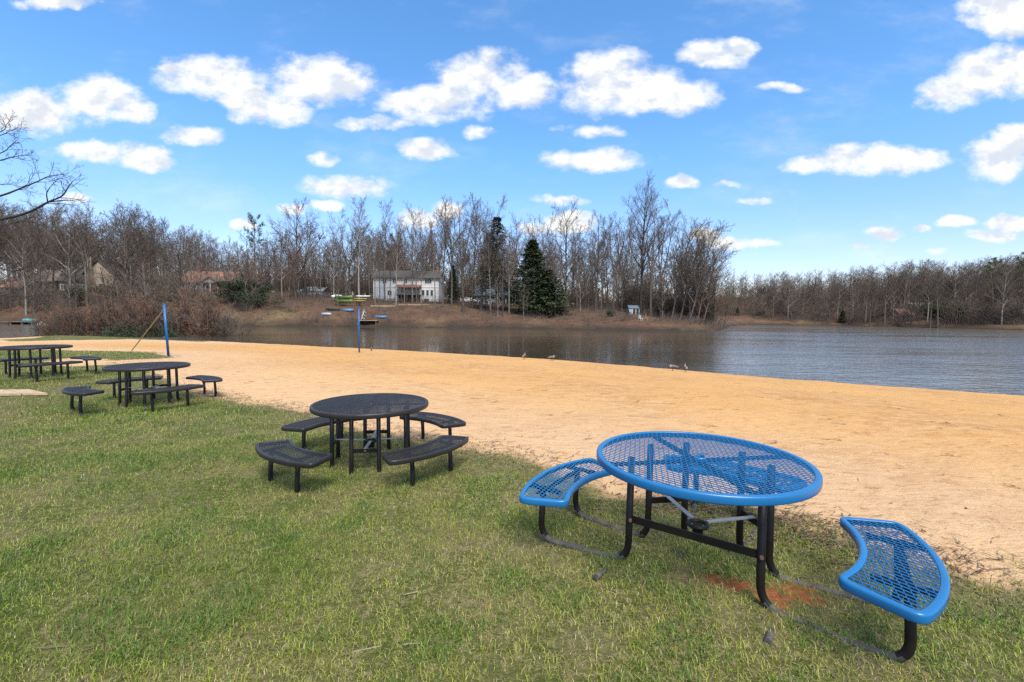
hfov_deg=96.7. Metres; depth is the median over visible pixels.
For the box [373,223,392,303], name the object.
bare tree
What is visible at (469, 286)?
tree
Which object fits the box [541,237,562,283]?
bare tree
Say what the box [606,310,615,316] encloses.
evergreen shrub
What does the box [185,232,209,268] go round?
bare tree
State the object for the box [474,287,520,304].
house
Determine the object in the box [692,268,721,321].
tree
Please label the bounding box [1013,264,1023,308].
bare tree
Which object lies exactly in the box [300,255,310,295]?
tree
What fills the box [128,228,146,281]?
bare tree
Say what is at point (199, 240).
bare tree
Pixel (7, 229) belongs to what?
bare tree
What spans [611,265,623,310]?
bare tree
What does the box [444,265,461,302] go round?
cedar tree
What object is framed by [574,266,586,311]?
tree
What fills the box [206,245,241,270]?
bare tree
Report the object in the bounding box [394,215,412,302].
bare tree
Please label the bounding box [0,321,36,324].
dock
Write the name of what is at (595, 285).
tree
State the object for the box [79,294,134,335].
bare shrub
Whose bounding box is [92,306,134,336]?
bare shrub
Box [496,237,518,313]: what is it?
bare tree
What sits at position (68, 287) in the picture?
tree
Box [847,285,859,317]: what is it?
bare tree
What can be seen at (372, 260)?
bare tree
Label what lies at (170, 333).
evergreen shrub
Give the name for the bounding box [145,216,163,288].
bare tree
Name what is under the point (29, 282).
tree
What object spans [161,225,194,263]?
bare tree
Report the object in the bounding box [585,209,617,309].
bare tree
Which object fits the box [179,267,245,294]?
house
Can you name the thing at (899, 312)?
cabin
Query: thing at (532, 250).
cedar tree
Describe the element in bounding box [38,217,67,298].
bare tree
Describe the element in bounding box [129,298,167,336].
bare shrub
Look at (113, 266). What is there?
tree
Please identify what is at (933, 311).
evergreen shrub
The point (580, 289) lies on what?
tree
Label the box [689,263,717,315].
tree
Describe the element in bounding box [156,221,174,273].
bare tree
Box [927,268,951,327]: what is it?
bare tree
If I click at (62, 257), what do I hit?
bare tree
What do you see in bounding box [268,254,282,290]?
tree
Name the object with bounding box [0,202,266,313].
forest
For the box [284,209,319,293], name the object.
bare tree
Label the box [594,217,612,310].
bare tree
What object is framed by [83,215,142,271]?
bare tree
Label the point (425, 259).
bare tree
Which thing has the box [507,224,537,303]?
bare tree
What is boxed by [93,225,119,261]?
bare tree
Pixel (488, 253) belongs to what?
bare tree
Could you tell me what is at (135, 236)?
bare tree
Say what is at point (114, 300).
bare shrub
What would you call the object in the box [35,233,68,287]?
bare tree
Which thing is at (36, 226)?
bare tree
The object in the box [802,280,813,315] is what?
bare tree
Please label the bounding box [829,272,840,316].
bare tree
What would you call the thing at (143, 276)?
tree
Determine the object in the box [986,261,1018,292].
bare tree
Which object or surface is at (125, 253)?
bare tree
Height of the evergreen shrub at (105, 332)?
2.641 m
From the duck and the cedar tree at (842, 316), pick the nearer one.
the duck
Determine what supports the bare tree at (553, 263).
on the ground at (944, 459)
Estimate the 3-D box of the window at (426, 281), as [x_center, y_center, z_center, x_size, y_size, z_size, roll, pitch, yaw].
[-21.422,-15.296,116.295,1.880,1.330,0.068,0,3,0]
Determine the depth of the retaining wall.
104.58 m
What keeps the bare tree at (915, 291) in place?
on the ground at (944, 459)
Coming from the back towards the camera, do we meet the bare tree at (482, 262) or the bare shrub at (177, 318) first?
the bare tree at (482, 262)
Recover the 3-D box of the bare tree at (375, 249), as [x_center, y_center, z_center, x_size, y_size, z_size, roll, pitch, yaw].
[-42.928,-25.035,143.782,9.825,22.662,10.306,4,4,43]
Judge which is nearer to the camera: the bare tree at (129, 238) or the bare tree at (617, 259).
the bare tree at (129, 238)
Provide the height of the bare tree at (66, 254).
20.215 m
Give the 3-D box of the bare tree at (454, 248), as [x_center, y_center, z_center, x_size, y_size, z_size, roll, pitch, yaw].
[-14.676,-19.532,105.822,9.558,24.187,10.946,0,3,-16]
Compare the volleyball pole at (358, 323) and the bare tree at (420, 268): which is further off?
the bare tree at (420, 268)
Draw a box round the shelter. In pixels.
[627,305,639,314]
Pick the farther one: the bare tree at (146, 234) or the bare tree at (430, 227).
the bare tree at (146, 234)
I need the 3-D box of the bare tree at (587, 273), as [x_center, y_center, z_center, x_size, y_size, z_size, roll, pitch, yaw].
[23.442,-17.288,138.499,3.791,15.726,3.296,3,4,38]
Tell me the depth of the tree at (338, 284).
102.93 m
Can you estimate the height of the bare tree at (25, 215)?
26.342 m
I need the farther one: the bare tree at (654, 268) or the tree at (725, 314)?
the bare tree at (654, 268)
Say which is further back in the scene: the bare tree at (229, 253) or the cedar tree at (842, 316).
the cedar tree at (842, 316)
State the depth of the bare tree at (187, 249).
131.69 m
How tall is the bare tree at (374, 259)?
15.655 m
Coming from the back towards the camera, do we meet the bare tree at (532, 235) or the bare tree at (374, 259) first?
the bare tree at (532, 235)
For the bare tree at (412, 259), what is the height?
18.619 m
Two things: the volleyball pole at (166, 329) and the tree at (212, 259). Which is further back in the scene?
the tree at (212, 259)
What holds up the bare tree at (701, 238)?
on the ground at (944, 459)
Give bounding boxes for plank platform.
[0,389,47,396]
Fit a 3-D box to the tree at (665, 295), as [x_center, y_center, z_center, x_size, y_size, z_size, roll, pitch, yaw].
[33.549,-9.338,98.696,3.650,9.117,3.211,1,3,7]
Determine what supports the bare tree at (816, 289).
on the ground at (944, 459)
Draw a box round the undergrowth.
[0,286,1023,328]
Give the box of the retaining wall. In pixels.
[371,305,393,306]
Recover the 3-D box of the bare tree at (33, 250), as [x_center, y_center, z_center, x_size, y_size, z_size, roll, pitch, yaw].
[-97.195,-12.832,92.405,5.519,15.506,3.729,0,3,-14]
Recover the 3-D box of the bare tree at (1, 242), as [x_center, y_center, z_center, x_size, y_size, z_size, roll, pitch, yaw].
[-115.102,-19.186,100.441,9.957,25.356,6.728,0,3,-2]
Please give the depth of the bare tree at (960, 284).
132.83 m
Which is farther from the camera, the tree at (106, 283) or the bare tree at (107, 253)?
the bare tree at (107, 253)
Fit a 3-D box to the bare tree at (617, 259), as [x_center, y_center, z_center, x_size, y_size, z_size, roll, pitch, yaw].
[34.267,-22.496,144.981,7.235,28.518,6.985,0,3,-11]
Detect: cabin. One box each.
[0,281,36,296]
[889,309,913,318]
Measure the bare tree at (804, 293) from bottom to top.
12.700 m
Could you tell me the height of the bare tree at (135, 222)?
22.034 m
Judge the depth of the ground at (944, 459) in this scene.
3.77 m
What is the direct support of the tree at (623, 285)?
on the ground at (944, 459)
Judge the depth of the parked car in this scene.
119.74 m
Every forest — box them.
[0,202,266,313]
[225,227,730,322]
[710,252,1023,325]
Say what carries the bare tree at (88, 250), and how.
on the ground at (944, 459)
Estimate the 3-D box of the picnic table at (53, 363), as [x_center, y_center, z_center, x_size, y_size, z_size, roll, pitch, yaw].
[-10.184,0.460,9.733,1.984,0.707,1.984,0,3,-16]
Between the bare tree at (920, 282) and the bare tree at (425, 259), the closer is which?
the bare tree at (425, 259)
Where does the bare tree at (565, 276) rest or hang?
on the ground at (944, 459)
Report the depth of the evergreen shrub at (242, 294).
92.56 m
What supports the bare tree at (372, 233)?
on the ground at (944, 459)
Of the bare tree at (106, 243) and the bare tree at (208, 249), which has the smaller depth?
the bare tree at (106, 243)
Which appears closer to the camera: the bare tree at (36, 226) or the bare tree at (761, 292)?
the bare tree at (36, 226)
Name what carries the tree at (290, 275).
on the ground at (944, 459)
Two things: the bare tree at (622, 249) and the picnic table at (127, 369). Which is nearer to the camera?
the picnic table at (127, 369)
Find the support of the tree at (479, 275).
on the ground at (944, 459)
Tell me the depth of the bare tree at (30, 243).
123.50 m
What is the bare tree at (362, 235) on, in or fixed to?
on the ground at (944, 459)
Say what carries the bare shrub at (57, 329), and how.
on the ground at (944, 459)
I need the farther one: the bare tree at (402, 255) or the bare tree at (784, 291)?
the bare tree at (784, 291)
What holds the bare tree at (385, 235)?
on the ground at (944, 459)
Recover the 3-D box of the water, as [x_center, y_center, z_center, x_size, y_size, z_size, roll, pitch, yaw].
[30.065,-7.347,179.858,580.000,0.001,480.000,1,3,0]
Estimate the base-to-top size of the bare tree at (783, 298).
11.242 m
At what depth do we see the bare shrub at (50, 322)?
46.55 m
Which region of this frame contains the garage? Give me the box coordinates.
[300,287,330,294]
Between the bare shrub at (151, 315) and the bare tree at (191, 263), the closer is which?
the bare shrub at (151, 315)
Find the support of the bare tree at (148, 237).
on the ground at (944, 459)
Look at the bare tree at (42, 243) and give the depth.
98.71 m
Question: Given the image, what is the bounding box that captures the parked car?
[464,298,476,302]
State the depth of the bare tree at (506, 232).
94.99 m
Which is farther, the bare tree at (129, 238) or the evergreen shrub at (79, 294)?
the bare tree at (129, 238)
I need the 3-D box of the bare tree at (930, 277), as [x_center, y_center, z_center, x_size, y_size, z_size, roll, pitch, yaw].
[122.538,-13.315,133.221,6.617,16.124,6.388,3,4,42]
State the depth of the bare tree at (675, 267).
95.06 m
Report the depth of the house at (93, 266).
112.39 m
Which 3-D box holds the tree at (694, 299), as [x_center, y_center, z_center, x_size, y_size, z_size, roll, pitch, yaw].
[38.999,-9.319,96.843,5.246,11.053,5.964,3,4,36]
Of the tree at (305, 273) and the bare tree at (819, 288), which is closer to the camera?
the tree at (305, 273)
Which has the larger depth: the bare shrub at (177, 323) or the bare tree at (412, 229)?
the bare tree at (412, 229)
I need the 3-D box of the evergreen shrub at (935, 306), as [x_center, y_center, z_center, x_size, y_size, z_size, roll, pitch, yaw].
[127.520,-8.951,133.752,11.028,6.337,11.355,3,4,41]
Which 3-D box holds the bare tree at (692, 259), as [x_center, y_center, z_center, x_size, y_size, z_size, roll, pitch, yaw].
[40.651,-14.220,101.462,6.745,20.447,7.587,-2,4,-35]
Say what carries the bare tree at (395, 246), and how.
on the ground at (944, 459)
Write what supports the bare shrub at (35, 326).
on the ground at (944, 459)
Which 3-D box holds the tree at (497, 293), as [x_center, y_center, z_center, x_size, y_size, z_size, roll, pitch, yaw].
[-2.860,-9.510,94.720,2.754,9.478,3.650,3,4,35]
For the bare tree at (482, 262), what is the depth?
101.92 m
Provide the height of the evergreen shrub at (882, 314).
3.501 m
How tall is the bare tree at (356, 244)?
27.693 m
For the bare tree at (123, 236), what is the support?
on the ground at (944, 459)
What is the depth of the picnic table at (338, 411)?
4.38 m
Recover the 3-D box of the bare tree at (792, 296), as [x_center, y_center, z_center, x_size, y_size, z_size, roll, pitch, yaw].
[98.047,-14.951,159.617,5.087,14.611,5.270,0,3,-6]
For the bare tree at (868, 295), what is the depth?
140.94 m
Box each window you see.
[424,278,431,283]
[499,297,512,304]
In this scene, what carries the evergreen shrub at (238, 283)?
on the ground at (944, 459)
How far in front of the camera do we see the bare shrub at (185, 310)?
49.70 m
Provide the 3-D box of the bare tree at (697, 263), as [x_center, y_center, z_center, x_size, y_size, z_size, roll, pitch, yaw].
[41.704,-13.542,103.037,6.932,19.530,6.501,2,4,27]
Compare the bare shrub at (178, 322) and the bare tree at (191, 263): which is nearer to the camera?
the bare shrub at (178, 322)
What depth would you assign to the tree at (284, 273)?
122.58 m
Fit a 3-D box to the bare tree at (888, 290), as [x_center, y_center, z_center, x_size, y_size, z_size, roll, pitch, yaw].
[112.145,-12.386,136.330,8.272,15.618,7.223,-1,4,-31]
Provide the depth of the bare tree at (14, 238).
117.53 m
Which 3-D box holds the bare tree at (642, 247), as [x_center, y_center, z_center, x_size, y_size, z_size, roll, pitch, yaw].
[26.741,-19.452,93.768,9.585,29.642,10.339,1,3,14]
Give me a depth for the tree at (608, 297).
118.65 m
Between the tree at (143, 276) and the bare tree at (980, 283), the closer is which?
the tree at (143, 276)
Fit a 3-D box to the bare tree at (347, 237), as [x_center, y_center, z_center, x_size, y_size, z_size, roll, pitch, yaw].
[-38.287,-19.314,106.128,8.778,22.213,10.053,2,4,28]
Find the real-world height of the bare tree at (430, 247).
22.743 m
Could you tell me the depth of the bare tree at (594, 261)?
123.08 m
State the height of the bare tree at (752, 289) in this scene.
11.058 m
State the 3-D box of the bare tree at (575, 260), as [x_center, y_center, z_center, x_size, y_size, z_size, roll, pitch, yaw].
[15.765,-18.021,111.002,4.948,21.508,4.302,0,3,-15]
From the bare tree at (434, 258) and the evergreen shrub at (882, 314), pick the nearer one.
the bare tree at (434, 258)
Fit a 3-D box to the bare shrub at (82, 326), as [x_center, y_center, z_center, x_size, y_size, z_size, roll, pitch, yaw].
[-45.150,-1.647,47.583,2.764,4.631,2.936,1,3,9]
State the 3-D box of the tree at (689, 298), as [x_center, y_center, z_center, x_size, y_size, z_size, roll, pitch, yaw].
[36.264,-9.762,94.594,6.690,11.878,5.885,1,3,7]
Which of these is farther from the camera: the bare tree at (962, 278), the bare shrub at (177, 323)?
the bare tree at (962, 278)
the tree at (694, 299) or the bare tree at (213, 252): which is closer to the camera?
the tree at (694, 299)
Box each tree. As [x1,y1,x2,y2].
[0,108,91,316]
[0,197,18,265]
[0,203,24,293]
[0,210,13,251]
[0,211,40,278]
[0,226,11,258]
[0,266,23,306]
[1,213,61,302]
[1,214,27,267]
[1,222,65,269]
[2,230,47,314]
[3,197,79,269]
[8,202,83,272]
[11,205,62,267]
[11,215,65,293]
[12,205,41,250]
[17,269,42,292]
[18,240,48,313]
[27,206,47,254]
[31,199,104,286]
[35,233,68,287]
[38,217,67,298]
[46,223,92,269]
[49,231,73,294]
[52,199,109,305]
[60,219,83,286]
[61,261,77,307]
[67,227,103,289]
[68,281,82,307]
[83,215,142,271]
[85,276,104,302]
[91,203,157,281]
[91,209,172,300]
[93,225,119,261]
[99,236,116,262]
[99,274,111,297]
[100,199,153,294]
[101,263,127,305]
[108,210,150,278]
[111,228,137,296]
[112,201,150,288]
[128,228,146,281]
[130,256,157,302]
[133,211,167,283]
[137,209,156,287]
[139,279,155,322]
[140,218,162,280]
[140,258,161,293]
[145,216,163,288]
[149,216,180,289]
[149,237,181,283]
[153,224,209,288]
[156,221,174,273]
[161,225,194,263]
[177,237,195,271]
[180,236,205,297]
[183,231,211,292]
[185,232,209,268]
[190,283,213,332]
[192,237,216,269]
[203,257,217,273]
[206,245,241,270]
[210,237,217,269]
[216,251,231,277]
[220,236,245,296]
[222,242,252,278]
[243,212,266,282]
[243,252,251,279]
[245,257,264,297]
[247,236,260,273]
[252,198,332,298]
[252,249,264,265]
[260,227,298,298]
[268,241,278,289]
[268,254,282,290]
[275,255,290,292]
[282,253,298,298]
[283,255,300,299]
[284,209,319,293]
[292,246,305,293]
[297,235,317,267]
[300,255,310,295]
[306,264,321,294]
[307,259,321,298]
[312,232,328,298]
[314,220,349,294]
[327,209,371,303]
[330,269,344,304]
[335,260,345,284]
[336,246,354,294]
[337,197,378,304]
[352,227,360,274]
[355,222,378,297]
[360,240,385,304]
[363,243,384,271]
[366,230,386,270]
[368,198,395,301]
[372,229,383,299]
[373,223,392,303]
[385,232,403,261]
[386,236,395,303]
[388,220,407,304]
[393,236,407,270]
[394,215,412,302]
[395,204,429,300]
[406,227,424,304]
[411,218,440,275]
[413,243,428,302]
[413,245,436,270]
[421,222,439,270]
[427,229,440,305]
[429,200,467,306]
[431,234,446,261]
[432,196,457,308]
[433,193,486,311]
[438,270,453,303]
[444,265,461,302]
[453,229,469,267]
[455,246,476,274]
[458,230,475,297]
[461,200,485,307]
[462,194,511,309]
[464,269,478,303]
[466,216,521,309]
[468,210,493,301]
[473,247,483,281]
[474,261,488,288]
[474,269,490,308]
[478,220,500,314]
[492,275,503,316]
[493,228,515,315]
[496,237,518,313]
[502,210,530,302]
[503,239,558,309]
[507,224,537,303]
[518,282,527,319]
[524,213,560,277]
[525,269,575,313]
[530,197,595,307]
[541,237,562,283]
[543,230,557,268]
[543,250,562,274]
[550,241,565,315]
[567,225,585,308]
[570,245,589,286]
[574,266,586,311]
[574,275,587,308]
[576,232,601,305]
[583,241,608,291]
[583,272,597,307]
[584,260,594,303]
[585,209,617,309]
[588,282,597,302]
[589,267,607,308]
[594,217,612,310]
[599,216,637,309]
[606,287,610,307]
[607,257,625,291]
[609,230,630,297]
[610,211,641,310]
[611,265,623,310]
[611,281,621,308]
[615,273,632,308]
[620,170,664,315]
[620,230,640,296]
[630,192,681,315]
[644,245,665,286]
[651,208,683,316]
[651,217,712,318]
[651,279,671,318]
[659,278,673,313]
[663,221,721,316]
[664,240,696,313]
[666,232,695,293]
[673,217,734,319]
[674,265,703,317]
[677,230,712,317]
[680,240,710,309]
[683,276,703,317]
[687,226,709,268]
[688,236,732,320]
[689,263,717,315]
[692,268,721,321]
[693,244,737,323]
[694,286,705,317]
[702,279,729,324]
[704,272,728,322]
[710,288,732,325]
[718,300,735,328]
[746,282,757,306]
[754,284,768,308]
[764,278,782,317]
[775,273,801,319]
[776,281,791,310]
[776,288,788,314]
[782,279,800,313]
[800,284,809,318]
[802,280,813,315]
[806,278,831,313]
[812,277,821,312]
[824,287,837,319]
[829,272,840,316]
[831,281,847,317]
[836,310,847,322]
[838,277,845,308]
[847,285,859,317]
[857,277,880,326]
[860,277,877,322]
[864,276,885,312]
[873,274,905,324]
[883,288,905,317]
[898,269,913,306]
[905,285,921,324]
[911,275,933,296]
[917,269,944,321]
[921,277,949,327]
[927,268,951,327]
[932,275,958,296]
[935,264,962,301]
[938,261,976,301]
[953,265,982,309]
[954,264,985,291]
[954,307,967,323]
[957,279,977,317]
[961,262,977,309]
[961,268,987,321]
[982,262,1007,302]
[982,263,1019,324]
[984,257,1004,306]
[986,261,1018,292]
[987,270,1021,319]
[1008,252,1023,307]
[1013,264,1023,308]
[1015,279,1023,316]
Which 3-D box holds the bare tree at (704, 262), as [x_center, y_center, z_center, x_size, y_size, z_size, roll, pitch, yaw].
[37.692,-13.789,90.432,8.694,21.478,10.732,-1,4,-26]
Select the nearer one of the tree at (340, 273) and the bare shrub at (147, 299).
the bare shrub at (147, 299)
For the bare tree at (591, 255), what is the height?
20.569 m
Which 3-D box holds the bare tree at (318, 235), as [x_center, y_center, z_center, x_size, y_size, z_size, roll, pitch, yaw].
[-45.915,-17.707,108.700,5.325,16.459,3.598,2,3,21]
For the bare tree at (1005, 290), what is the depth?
116.66 m
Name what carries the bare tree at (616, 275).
on the ground at (944, 459)
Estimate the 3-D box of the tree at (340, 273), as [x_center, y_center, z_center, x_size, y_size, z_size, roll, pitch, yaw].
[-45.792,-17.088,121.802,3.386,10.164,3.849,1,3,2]
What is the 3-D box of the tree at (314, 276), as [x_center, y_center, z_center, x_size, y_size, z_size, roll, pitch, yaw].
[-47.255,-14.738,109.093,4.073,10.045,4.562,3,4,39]
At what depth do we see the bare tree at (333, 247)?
110.86 m
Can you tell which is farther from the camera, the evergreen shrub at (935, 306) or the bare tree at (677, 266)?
the evergreen shrub at (935, 306)
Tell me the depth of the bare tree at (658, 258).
99.52 m
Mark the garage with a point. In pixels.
(323, 290)
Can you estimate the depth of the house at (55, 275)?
113.03 m
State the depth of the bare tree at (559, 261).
94.50 m
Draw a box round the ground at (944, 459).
[0,291,1023,681]
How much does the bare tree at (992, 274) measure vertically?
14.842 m
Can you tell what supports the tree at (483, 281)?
on the ground at (944, 459)
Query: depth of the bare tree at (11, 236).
144.19 m
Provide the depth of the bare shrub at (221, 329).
49.98 m
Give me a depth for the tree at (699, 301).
93.32 m
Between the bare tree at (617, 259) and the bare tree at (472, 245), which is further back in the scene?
the bare tree at (617, 259)
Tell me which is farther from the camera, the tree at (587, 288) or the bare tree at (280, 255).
the tree at (587, 288)
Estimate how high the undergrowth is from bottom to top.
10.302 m
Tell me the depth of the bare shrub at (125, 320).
47.40 m
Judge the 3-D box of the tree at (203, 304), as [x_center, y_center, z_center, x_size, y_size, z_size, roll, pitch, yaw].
[-34.473,-2.606,50.483,3.548,8.291,2.676,1,3,16]
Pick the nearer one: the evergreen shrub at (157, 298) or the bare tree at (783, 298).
the evergreen shrub at (157, 298)
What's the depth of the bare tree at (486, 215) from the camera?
110.94 m
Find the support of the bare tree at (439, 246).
on the ground at (944, 459)
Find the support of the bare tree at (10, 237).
on the ground at (944, 459)
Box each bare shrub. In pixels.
[2,308,55,336]
[30,308,74,335]
[34,296,98,335]
[35,299,83,335]
[39,318,61,335]
[52,305,95,335]
[54,312,77,335]
[57,284,156,335]
[59,305,133,336]
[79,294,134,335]
[92,294,140,336]
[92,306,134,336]
[111,290,159,334]
[120,291,200,336]
[124,285,177,330]
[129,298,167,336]
[142,299,204,335]
[149,288,237,336]
[155,304,198,335]
[166,303,216,335]
[169,284,223,336]
[175,295,226,336]
[181,292,252,336]
[208,307,260,336]
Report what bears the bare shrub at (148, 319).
on the ground at (944, 459)
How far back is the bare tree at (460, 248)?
98.87 m
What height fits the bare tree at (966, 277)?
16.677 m
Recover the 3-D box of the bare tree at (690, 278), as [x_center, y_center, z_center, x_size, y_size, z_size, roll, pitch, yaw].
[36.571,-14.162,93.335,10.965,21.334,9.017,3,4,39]
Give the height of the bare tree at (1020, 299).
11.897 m
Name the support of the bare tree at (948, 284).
on the ground at (944, 459)
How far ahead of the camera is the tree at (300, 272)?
113.36 m
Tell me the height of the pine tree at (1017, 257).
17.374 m
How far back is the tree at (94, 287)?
91.78 m
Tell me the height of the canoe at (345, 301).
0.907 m
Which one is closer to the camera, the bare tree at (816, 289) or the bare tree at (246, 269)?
the bare tree at (246, 269)
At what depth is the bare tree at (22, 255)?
90.81 m
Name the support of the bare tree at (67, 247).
on the ground at (944, 459)
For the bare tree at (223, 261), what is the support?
on the ground at (944, 459)
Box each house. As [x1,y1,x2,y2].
[30,270,63,296]
[56,256,142,296]
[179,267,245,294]
[371,268,444,301]
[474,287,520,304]
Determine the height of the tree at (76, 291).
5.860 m
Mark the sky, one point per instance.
(840, 135)
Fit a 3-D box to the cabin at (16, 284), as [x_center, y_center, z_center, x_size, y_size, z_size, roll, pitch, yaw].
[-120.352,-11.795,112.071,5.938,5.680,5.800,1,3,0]
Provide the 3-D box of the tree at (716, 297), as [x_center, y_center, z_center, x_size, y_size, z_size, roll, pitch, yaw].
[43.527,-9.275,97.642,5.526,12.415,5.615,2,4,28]
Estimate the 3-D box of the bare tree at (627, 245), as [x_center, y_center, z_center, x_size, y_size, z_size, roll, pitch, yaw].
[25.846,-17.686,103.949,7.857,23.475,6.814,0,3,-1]
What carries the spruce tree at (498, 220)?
on the ground at (944, 459)
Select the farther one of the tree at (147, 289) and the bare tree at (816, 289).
the bare tree at (816, 289)
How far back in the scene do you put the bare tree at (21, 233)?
98.13 m
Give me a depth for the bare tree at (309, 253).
127.56 m
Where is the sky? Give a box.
[0,0,1023,302]
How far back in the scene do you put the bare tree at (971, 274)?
148.66 m
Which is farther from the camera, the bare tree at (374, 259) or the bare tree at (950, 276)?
the bare tree at (950, 276)
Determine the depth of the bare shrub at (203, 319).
49.52 m
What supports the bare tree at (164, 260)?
on the ground at (944, 459)
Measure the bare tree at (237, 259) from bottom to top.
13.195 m
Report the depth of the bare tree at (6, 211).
158.31 m
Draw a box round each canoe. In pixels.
[335,295,352,298]
[335,299,352,302]
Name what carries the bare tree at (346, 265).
on the ground at (944, 459)
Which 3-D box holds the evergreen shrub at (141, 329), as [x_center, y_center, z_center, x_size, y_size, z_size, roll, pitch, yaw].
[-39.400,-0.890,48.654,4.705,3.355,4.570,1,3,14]
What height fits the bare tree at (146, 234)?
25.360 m
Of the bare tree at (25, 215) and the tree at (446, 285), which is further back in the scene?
the bare tree at (25, 215)
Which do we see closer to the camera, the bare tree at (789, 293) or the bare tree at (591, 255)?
the bare tree at (591, 255)
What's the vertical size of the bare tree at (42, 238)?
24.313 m
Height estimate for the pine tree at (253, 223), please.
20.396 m
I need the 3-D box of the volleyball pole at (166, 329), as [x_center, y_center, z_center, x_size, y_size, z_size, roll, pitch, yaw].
[-15.074,-0.429,18.692,7.539,2.139,0.181,3,4,42]
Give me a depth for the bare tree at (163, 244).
96.88 m
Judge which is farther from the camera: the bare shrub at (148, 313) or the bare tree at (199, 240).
the bare tree at (199, 240)
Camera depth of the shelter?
94.81 m
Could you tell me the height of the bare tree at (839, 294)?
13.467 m
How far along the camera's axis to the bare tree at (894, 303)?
140.00 m
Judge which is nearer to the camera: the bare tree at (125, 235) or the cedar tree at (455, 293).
the bare tree at (125, 235)
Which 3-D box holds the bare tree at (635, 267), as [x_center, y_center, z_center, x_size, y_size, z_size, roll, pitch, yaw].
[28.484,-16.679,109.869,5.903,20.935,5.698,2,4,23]
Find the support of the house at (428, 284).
on the ground at (944, 459)
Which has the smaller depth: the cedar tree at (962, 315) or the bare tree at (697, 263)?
the bare tree at (697, 263)
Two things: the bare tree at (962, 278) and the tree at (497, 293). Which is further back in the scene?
the bare tree at (962, 278)
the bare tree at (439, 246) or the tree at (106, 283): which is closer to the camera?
the tree at (106, 283)
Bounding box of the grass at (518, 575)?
[0,335,1023,681]
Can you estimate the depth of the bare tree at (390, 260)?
107.53 m
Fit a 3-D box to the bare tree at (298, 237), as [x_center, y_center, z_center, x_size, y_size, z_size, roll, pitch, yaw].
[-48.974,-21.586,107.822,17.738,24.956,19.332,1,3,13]
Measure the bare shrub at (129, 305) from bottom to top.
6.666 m
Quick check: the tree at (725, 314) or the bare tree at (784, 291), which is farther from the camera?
the bare tree at (784, 291)
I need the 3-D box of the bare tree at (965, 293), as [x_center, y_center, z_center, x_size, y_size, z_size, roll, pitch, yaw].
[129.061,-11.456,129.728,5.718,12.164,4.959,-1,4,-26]
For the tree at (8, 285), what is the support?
on the ground at (944, 459)
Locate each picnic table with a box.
[0,344,101,381]
[62,361,222,414]
[255,393,468,492]
[519,431,949,662]
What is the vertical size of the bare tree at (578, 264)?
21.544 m
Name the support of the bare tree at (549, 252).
on the ground at (944, 459)
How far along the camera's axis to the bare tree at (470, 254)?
170.09 m
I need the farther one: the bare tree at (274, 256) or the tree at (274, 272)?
the bare tree at (274, 256)
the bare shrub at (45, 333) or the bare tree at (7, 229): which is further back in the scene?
the bare tree at (7, 229)
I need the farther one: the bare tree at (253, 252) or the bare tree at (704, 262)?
the bare tree at (253, 252)
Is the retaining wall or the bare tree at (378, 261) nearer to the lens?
the retaining wall
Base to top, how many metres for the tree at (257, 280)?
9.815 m
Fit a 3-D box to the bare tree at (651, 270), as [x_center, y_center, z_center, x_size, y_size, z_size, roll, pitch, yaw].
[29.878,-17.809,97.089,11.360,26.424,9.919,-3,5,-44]
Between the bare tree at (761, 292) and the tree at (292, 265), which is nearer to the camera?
the tree at (292, 265)
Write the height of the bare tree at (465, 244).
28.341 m
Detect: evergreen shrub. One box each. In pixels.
[53,286,92,304]
[89,284,119,298]
[102,322,144,336]
[113,320,170,336]
[150,327,181,336]
[152,292,175,301]
[212,278,277,302]
[229,288,286,304]
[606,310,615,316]
[876,311,891,319]
[922,300,969,319]
[924,306,956,317]
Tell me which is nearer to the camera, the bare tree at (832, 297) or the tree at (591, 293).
the tree at (591, 293)
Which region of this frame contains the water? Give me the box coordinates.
[0,324,1023,395]
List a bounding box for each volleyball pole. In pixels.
[131,303,169,355]
[357,308,359,351]
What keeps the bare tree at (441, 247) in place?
on the ground at (944, 459)
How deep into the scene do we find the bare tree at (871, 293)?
138.02 m
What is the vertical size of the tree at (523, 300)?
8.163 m
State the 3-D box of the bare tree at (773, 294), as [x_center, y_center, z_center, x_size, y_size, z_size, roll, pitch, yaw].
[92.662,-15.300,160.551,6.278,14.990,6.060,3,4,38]
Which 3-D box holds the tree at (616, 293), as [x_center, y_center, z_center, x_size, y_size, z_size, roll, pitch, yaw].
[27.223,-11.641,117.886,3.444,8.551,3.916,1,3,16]
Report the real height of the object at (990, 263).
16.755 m
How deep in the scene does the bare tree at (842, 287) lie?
160.50 m
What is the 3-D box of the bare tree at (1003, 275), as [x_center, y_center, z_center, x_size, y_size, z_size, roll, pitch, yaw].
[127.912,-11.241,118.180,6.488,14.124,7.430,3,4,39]
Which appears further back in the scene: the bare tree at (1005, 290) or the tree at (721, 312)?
the bare tree at (1005, 290)
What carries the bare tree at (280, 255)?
on the ground at (944, 459)
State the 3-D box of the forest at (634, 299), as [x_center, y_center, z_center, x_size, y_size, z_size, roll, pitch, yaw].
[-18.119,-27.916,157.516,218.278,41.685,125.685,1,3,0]
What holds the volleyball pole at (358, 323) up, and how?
on the ground at (944, 459)

